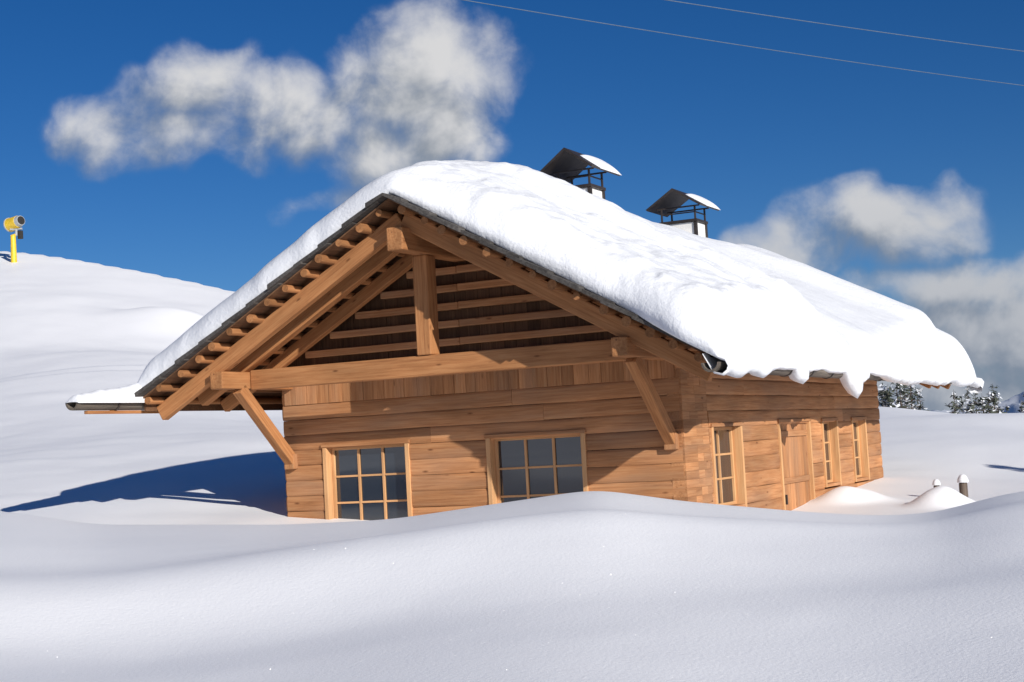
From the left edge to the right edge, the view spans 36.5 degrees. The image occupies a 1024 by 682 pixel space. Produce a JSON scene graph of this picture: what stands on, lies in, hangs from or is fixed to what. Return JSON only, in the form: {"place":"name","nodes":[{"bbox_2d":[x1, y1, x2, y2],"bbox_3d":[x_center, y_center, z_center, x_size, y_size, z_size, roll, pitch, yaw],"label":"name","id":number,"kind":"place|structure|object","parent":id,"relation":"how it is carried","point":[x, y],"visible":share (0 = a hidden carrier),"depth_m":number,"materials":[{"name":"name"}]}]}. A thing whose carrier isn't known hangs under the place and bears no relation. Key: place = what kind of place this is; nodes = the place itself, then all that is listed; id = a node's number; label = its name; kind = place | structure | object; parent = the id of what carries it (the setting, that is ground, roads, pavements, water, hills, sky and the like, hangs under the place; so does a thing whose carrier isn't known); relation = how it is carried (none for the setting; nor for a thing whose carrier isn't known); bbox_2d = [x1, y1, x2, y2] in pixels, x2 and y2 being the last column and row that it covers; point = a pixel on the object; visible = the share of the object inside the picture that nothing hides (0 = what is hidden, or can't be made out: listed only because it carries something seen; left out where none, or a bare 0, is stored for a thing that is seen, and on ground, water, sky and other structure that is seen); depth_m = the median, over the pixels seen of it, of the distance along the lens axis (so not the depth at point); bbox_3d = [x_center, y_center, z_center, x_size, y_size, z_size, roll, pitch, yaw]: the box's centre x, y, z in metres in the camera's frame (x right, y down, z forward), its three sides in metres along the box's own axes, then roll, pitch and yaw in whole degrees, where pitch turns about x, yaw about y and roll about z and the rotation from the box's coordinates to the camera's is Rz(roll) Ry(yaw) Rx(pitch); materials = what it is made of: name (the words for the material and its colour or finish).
{"place":"outdoors","nodes":[
{"label":"outdoors","id":0,"kind":"place"},
{"bbox_2d":[334,444,406,503],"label":"sash rails","id":1,"kind":"object","parent":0,"point":[387,446],"visible":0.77,"depth_m":25.08,"materials":[{"name":"brown wood"}]},
{"bbox_2d":[0,251,1023,681],"bbox_3d":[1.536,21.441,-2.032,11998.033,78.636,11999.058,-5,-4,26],"label":"snow ground","id":2,"kind":"structure","parent":0,"point":[176,547],"depth_m":11.88,"materials":[{"name":"white snow"}]},
{"bbox_2d":[3,216,24,262],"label":"snow cannon","id":3,"kind":"object","parent":2,"relation":"on","point":[14,223],"visible":0.96,"depth_m":116.74,"materials":[{"name":"yellow paint"}]},
{"bbox_2d":[282,390,301,515],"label":"log wall","id":4,"kind":"structure","parent":2,"relation":"on","point":[283,402],"depth_m":25.78,"materials":[{"name":"brown wood"}]},
{"bbox_2d":[210,371,292,389],"bbox_3d":[-1.052,0.885,31.045,0.240,0.270,15.720,-5,-4,26],"label":"eave purlin","id":5,"kind":"object","parent":4,"relation":"on","point":[223,380],"visible":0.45,"depth_m":24.18,"materials":[{"name":"brown wood"}]},
{"bbox_2d":[157,213,402,419],"bbox_3d":[-3.592,-0.311,23.789,5.277,0.250,0.150,-37,-17,21],"label":"verge rafter","id":6,"kind":"object","parent":5,"relation":"on","point":[364,250],"visible":0.99,"depth_m":23.68,"materials":[{"name":"brown wood"}]},
{"bbox_2d":[198,245,398,405],"bbox_3d":[-3.177,-0.409,24.279,4.910,0.220,0.180,-37,-17,21],"label":"truss rafter","id":7,"kind":"object","parent":5,"relation":"on","point":[343,288],"visible":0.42,"depth_m":24.20,"materials":[{"name":"brown wood"}]},
{"bbox_2d":[134,193,711,396],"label":"roof shingles","id":8,"kind":"object","parent":7,"relation":"on","point":[371,205],"visible":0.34,"depth_m":22.62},
{"bbox_2d":[144,403,282,410],"bbox_3d":[-1.977,1.319,32.036,0.040,0.170,16.950,-5,-4,26],"label":"eave board","id":9,"kind":"object","parent":8,"relation":"attached to","point":[192,407],"visible":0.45,"depth_m":25.91,"materials":[{"name":"brown wood"}]},
{"bbox_2d":[138,160,983,398],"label":"roof snow","id":10,"kind":"structure","parent":8,"relation":"on","point":[741,310],"depth_m":22.96,"materials":[{"name":"white snow"}]},
{"bbox_2d":[540,148,620,198],"bbox_3d":[1.330,-2.445,29.164,1.112,2.210,1.377,-5,-4,26],"label":"chimney","id":11,"kind":"object","parent":10,"relation":"on","point":[567,165],"visible":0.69,"depth_m":29.00,"materials":[{"name":"black paint"}]},
{"bbox_2d":[646,188,719,237],"bbox_3d":[3.768,-2.213,33.752,1.278,2.090,1.244,-5,-4,26],"label":"chimney","id":12,"kind":"object","parent":10,"relation":"on","point":[670,202],"visible":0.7,"depth_m":33.54,"materials":[{"name":"black paint"}]},
{"bbox_2d":[145,205,706,403],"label":"roof lath poles","id":13,"kind":"object","parent":7,"relation":"on","point":[627,321],"visible":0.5,"depth_m":23.02,"materials":[{"name":"brown wood"}]},
{"bbox_2d":[143,198,713,398],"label":"roof deck","id":14,"kind":"structure","parent":13,"relation":"on","point":[332,249],"depth_m":23.68,"materials":[{"name":"brown wood"}]},
{"bbox_2d":[386,226,466,262],"bbox_3d":[1.839,-1.213,29.618,0.270,0.340,15.820,-5,-4,26],"label":"ridge purlin","id":15,"kind":"object","parent":7,"relation":"attached to","point":[402,239],"visible":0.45,"depth_m":22.78,"materials":[{"name":"brown wood"}]},
{"bbox_2d":[220,254,414,411],"bbox_3d":[-2.882,-0.327,25.079,5.140,0.200,0.140,-37,-17,21],"label":"wall rafter","id":16,"kind":"object","parent":5,"relation":"on","point":[380,283],"depth_m":24.99,"materials":[{"name":"brown wood"}]},
{"bbox_2d":[250,339,625,389],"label":"tie beam","id":17,"kind":"structure","parent":5,"relation":"attached to","point":[565,354],"depth_m":23.09,"materials":[{"name":"brown wood"}]},
{"bbox_2d":[412,254,439,355],"bbox_3d":[-1.292,-0.535,23.337,0.250,1.502,0.280,-5,-4,26],"label":"king post","id":18,"kind":"object","parent":17,"relation":"on","point":[426,309],"visible":0.87,"depth_m":23.22,"materials":[{"name":"brown wood"}]},
{"bbox_2d":[283,378,686,518],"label":"front log wall","id":19,"kind":"structure","parent":2,"relation":"on","point":[457,479],"depth_m":24.11,"materials":[{"name":"brown wood"}]},
{"bbox_2d":[284,454,297,469],"bbox_3d":[-3.639,1.987,25.577,0.200,0.250,0.130,-5,-4,26],"label":"brace corbel","id":20,"kind":"object","parent":19,"relation":"attached to","point":[294,465],"visible":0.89,"depth_m":25.52,"materials":[{"name":"brown wood"}]},
{"bbox_2d":[233,386,294,464],"bbox_3d":[-3.961,1.377,25.040,0.160,0.190,1.835,-5,-46,26],"label":"knee brace","id":21,"kind":"object","parent":20,"relation":"on","point":[261,419],"visible":0.94,"depth_m":24.93,"materials":[{"name":"brown wood"}]},
{"bbox_2d":[321,440,409,447],"bbox_3d":[-2.284,2.379,25.020,1.670,1.505,0.242,-5,-4,26],"label":"head and sill","id":22,"kind":"object","parent":19,"relation":"attached to","point":[364,443],"visible":0.5,"depth_m":24.95,"materials":[{"name":"brown wood"}]},
{"bbox_2d":[331,449,337,518],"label":"sash stiles","id":23,"kind":"object","parent":22,"relation":"on","point":[334,484],"visible":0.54,"depth_m":25.38,"materials":[{"name":"brown wood"}]},
{"bbox_2d":[335,447,407,519],"bbox_3d":[-2.243,2.380,25.103,1.416,1.326,0.027,-5,-4,26],"label":"glass","id":24,"kind":"object","parent":23,"relation":"in","point":[371,463],"visible":0.64,"depth_m":25.10,"materials":[{"name":"black"}]},
{"bbox_2d":[357,448,387,519],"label":"muntins","id":25,"kind":"object","parent":23,"relation":"attached to","point":[360,483],"visible":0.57,"depth_m":25.01,"materials":[{"name":"brown wood"}]},
{"bbox_2d":[322,443,413,519],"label":"jambs","id":26,"kind":"object","parent":19,"relation":"attached to","point":[328,484],"visible":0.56,"depth_m":25.27,"materials":[{"name":"brown wood"}]},
{"bbox_2d":[287,259,617,366],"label":"gable planks","id":27,"kind":"object","parent":19,"relation":"on","point":[377,302],"visible":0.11,"depth_m":24.46,"materials":[{"name":"brown wood"}]},
{"bbox_2d":[305,264,607,357],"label":"gable rails","id":28,"kind":"object","parent":27,"relation":"attached to","point":[459,269],"visible":0.59,"depth_m":24.24,"materials":[{"name":"brown wood"}]},
{"bbox_2d":[284,359,674,405],"bbox_3d":[-0.674,0.596,24.258,6.879,0.420,0.162,-5,-4,26],"label":"gable board band","id":29,"kind":"object","parent":19,"relation":"on","point":[592,373],"visible":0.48,"depth_m":24.12,"materials":[{"name":"brown wood"}]},
{"bbox_2d":[484,429,585,437],"bbox_3d":[0.422,2.139,23.669,1.720,1.505,0.242,-5,-4,26],"label":"head and sill","id":30,"kind":"object","parent":19,"relation":"attached to","point":[536,433],"visible":0.53,"depth_m":23.59,"materials":[{"name":"brown wood"}]},
{"bbox_2d":[494,439,501,502],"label":"sash stiles","id":31,"kind":"object","parent":30,"relation":"on","point":[497,471],"visible":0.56,"depth_m":24.05,"materials":[{"name":"brown wood"}]},
{"bbox_2d":[498,437,582,502],"bbox_3d":[0.464,2.140,23.751,1.466,1.326,0.027,-5,-4,26],"label":"glass","id":32,"kind":"object","parent":31,"relation":"in","point":[540,453],"visible":0.64,"depth_m":23.76,"materials":[{"name":"black"}]},
{"bbox_2d":[524,438,557,498],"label":"muntins","id":33,"kind":"object","parent":31,"relation":"attached to","point":[527,469],"visible":0.6,"depth_m":23.80,"materials":[{"name":"brown wood"}]},
{"bbox_2d":[485,433,591,504],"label":"jambs","id":34,"kind":"object","parent":19,"relation":"attached to","point":[491,471],"visible":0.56,"depth_m":23.93,"materials":[{"name":"brown wood"}]},
{"bbox_2d":[664,432,678,449],"bbox_3d":[2.319,1.458,22.603,0.200,0.250,0.130,-5,-4,26],"label":"brace corbel","id":35,"kind":"object","parent":19,"relation":"attached to","point":[675,446],"visible":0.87,"depth_m":22.54,"materials":[{"name":"brown wood"}]},
{"bbox_2d":[625,357,675,444],"bbox_3d":[1.997,0.848,22.066,0.160,0.190,1.835,-5,-46,26],"label":"knee brace","id":36,"kind":"object","parent":35,"relation":"on","point":[650,396],"visible":0.81,"depth_m":21.95,"materials":[{"name":"brown wood"}]},
{"bbox_2d":[302,384,859,506],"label":"log wall","id":37,"kind":"structure","parent":2,"relation":"on","point":[505,422],"depth_m":23.93,"materials":[{"name":"brown wood"}]},
{"bbox_2d":[666,365,712,503],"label":"corner log ends","id":38,"kind":"object","parent":2,"relation":"on","point":[691,419],"visible":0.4,"depth_m":22.89,"materials":[{"name":"brown wood"}]},
{"bbox_2d":[464,0,1023,85],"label":"power line","id":39,"kind":"object","parent":2,"relation":"on","point":[728,43],"visible":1,"depth_m":55.82,"materials":[{"name":"metal"}]},
{"bbox_2d":[706,374,883,509],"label":"side log wall","id":40,"kind":"structure","parent":2,"relation":"on","point":[758,407],"depth_m":26.71,"materials":[{"name":"brown wood"}]},
{"bbox_2d":[611,336,663,359],"bbox_3d":[4.977,0.349,28.035,0.240,0.270,15.720,-5,-4,26],"label":"eave purlin","id":41,"kind":"object","parent":40,"relation":"on","point":[623,346],"visible":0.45,"depth_m":21.05,"materials":[{"name":"brown wood"}]},
{"bbox_2d":[401,215,713,380],"bbox_3d":[0.547,-0.679,21.724,5.277,0.250,0.150,28,10,25],"label":"verge rafter","id":42,"kind":"object","parent":41,"relation":"on","point":[588,311],"visible":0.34,"depth_m":21.58,"materials":[{"name":"brown wood"}]},
{"bbox_2d":[528,270,700,352],"bbox_3d":[0.677,-0.751,22.356,4.910,0.220,0.180,28,10,25],"label":"truss rafter","id":43,"kind":"object","parent":41,"relation":"on","point":[599,304],"depth_m":21.48,"materials":[{"name":"brown wood"}]},
{"bbox_2d":[919,383,931,387],"bbox_3d":[6.839,-0.196,34.244,5.277,0.240,0.150,28,10,25],"label":"rafter","id":44,"kind":"object","parent":41,"relation":"on","point":[926,385],"visible":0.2,"depth_m":33.12,"materials":[{"name":"brown wood"}]},
{"bbox_2d":[705,422,745,506],"bbox_3d":[3.305,1.964,24.261,0.242,1.355,1.490,-5,-4,26],"label":"head and sill","id":45,"kind":"object","parent":40,"relation":"attached to","point":[726,425],"visible":0.44,"depth_m":24.34,"materials":[{"name":"brown wood"}]},
{"bbox_2d":[729,427,736,503],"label":"sash stiles","id":46,"kind":"object","parent":45,"relation":"on","point":[732,466],"visible":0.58,"depth_m":24.82,"materials":[{"name":"brown wood"}]},
{"bbox_2d":[716,430,722,502],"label":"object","id":47,"kind":"object","parent":46,"relation":"attached to","point":[719,466],"visible":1,"depth_m":24.27,"materials":[{"name":"brown wood"}]},
{"bbox_2d":[714,430,732,502],"bbox_3d":[3.222,1.969,24.302,0.027,1.176,1.236,-5,-4,26],"label":"glass","id":48,"kind":"object","parent":46,"relation":"in","point":[724,444],"visible":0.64,"depth_m":24.56,"materials":[{"name":"black"}]},
{"bbox_2d":[714,427,735,504],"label":"sash rails","id":49,"kind":"object","parent":46,"relation":"attached to","point":[730,477],"visible":0.55,"depth_m":24.47,"materials":[{"name":"brown wood"}]},
{"bbox_2d":[710,426,746,506],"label":"jambs","id":50,"kind":"object","parent":40,"relation":"attached to","point":[739,465],"visible":0.44,"depth_m":24.81,"materials":[{"name":"brown wood"}]},
{"bbox_2d":[777,418,810,421],"bbox_3d":[5.003,2.775,27.519,0.242,2.785,1.990,-5,-4,26],"label":"head and sill","id":51,"kind":"object","parent":40,"relation":"attached to","point":[793,420],"visible":0.34,"depth_m":27.46,"materials":[{"name":"brown wood"}]},
{"bbox_2d":[773,421,815,509],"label":"jambs","id":52,"kind":"object","parent":40,"relation":"attached to","point":[810,461],"visible":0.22,"depth_m":28.30,"materials":[{"name":"brown wood"}]},
{"bbox_2d":[780,423,810,510],"bbox_3d":[5.051,2.768,27.495,0.110,2.666,1.790,-5,-4,26],"label":"side door","id":53,"kind":"structure","parent":52,"relation":"attached to","point":[795,458],"depth_m":27.59,"materials":[{"name":"brown wood"}]},
{"bbox_2d":[781,430,809,483],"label":"door battens","id":54,"kind":"object","parent":53,"relation":"attached to","point":[796,478],"depth_m":27.54,"materials":[{"name":"brown wood"}]},
{"bbox_2d":[820,421,841,487],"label":"jambs","id":55,"kind":"object","parent":40,"relation":"attached to","point":[835,452],"visible":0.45,"depth_m":30.04,"materials":[{"name":"brown wood"}]},
{"bbox_2d":[821,418,840,486],"bbox_3d":[6.006,2.124,29.644,0.242,1.295,1.140,-5,-4,26],"label":"head and sill","id":56,"kind":"object","parent":40,"relation":"attached to","point":[830,484],"visible":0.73,"depth_m":29.56,"materials":[{"name":"brown wood"}]},
{"bbox_2d":[824,424,829,479],"bbox_3d":[5.923,2.129,29.685,0.027,1.116,0.886,-5,-4,26],"label":"glass","id":57,"kind":"object","parent":56,"relation":"on","point":[826,451],"visible":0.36,"depth_m":29.96,"materials":[{"name":"black"}]},
{"bbox_2d":[827,422,832,481],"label":"sash stiles","id":58,"kind":"object","parent":56,"relation":"on","point":[829,451],"visible":0.23,"depth_m":30.05,"materials":[{"name":"brown wood"}]},
{"bbox_2d":[823,422,831,482],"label":"sash rails","id":59,"kind":"object","parent":58,"relation":"attached to","point":[828,481],"visible":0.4,"depth_m":29.86,"materials":[{"name":"brown wood"}]},
{"bbox_2d":[851,417,868,481],"bbox_3d":[7.005,2.202,31.631,0.242,1.295,1.190,-5,-4,26],"label":"head and sill","id":60,"kind":"object","parent":40,"relation":"attached to","point":[860,478],"visible":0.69,"depth_m":31.54,"materials":[{"name":"brown wood"}]},
{"bbox_2d":[853,423,858,474],"bbox_3d":[6.922,2.206,31.672,0.027,1.116,0.936,-5,-4,26],"label":"glass","id":61,"kind":"object","parent":60,"relation":"on","point":[856,449],"visible":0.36,"depth_m":31.97,"materials":[{"name":"black"}]},
{"bbox_2d":[856,421,861,476],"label":"sash stiles","id":62,"kind":"object","parent":60,"relation":"on","point":[858,447],"visible":0.27,"depth_m":32.06,"materials":[{"name":"brown wood"}]},
{"bbox_2d":[851,419,869,481],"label":"jambs","id":63,"kind":"object","parent":40,"relation":"attached to","point":[864,454],"visible":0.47,"depth_m":32.05,"materials":[{"name":"brown wood"}]},
{"bbox_2d":[667,0,1023,51],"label":"power line","id":64,"kind":"object","parent":2,"relation":"on","point":[839,26],"visible":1,"depth_m":54.33,"materials":[{"name":"metal"}]},
{"bbox_2d":[932,479,940,486],"bbox_3d":[7.903,2.936,28.840,0.156,0.748,0.156,-5,-4,26],"label":"fence post","id":65,"kind":"object","parent":2,"relation":"on","point":[936,483],"visible":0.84,"depth_m":28.81,"materials":[{"name":"wood"}]},
{"bbox_2d":[878,382,1023,413],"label":"distant trees","id":66,"kind":"object","parent":2,"relation":"on","point":[905,397],"visible":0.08,"depth_m":151.62,"materials":[{"name":"grey plant"}]},
{"bbox_2d":[957,474,968,496],"bbox_3d":[8.279,2.861,28.442,0.208,0.848,0.208,-5,-4,26],"label":"fence post","id":67,"kind":"object","parent":2,"relation":"on","point":[962,480],"visible":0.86,"depth_m":28.39,"materials":[{"name":"brown wood"}]},
{"bbox_2d":[0,0,1023,410],"label":"sky","id":68,"kind":"structure","parent":0,"point":[197,141],"materials":[{"name":"blue"}]},
{"bbox_2d":[497,434,581,497],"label":"sash rails","id":69,"kind":"object","parent":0,"point":[529,467],"visible":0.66,"depth_m":23.76,"materials":[{"name":"brown wood"}]},
{"bbox_2d":[781,370,882,380],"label":"gutter brackets","id":70,"kind":"object","parent":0,"point":[813,373],"visible":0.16,"depth_m":23.66,"materials":[{"name":"metal"}]},
{"bbox_2d":[701,362,951,383],"bbox_3d":[6.703,0.658,28.113,0.250,0.126,18.590,-5,-4,26],"label":"gutter","id":71,"kind":"object","parent":70,"relation":"on","point":[720,367],"visible":0.17,"depth_m":22.44,"materials":[{"name":"grey metal"}]},
{"bbox_2d":[931,392,1023,413],"bbox_3d":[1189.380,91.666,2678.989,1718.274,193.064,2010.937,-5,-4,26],"label":"distant mountain","id":72,"kind":"structure","parent":0,"point":[1013,402],"depth_m":2577.02,"materials":[{"name":"white snow"}]},
{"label":"left gutter brackets","id":73,"kind":"object","parent":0,"visible":0},
{"bbox_2d":[65,402,143,410],"bbox_3d":[-2.398,1.304,31.599,0.250,0.126,18.690,-5,-4,26],"label":"gutter","id":74,"kind":"object","parent":73,"relation":"on","point":[76,406],"visible":0.06,"depth_m":23.73,"materials":[{"name":"metal"}]},
{"bbox_2d":[65,382,144,403],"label":"gutter snow","id":75,"kind":"structure","parent":74,"relation":"on","point":[124,394],"depth_m":23.84,"materials":[{"name":"white snow"}]},
{"bbox_2d":[84,410,158,413],"bbox_3d":[-6.004,1.117,24.409,0.070,0.050,2.000,-5,-4,26],"label":"gutter support board","id":76,"kind":"object","parent":74,"relation":"attached to","point":[121,412],"visible":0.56,"depth_m":24.20,"materials":[{"name":"brown wood"}]}
]}

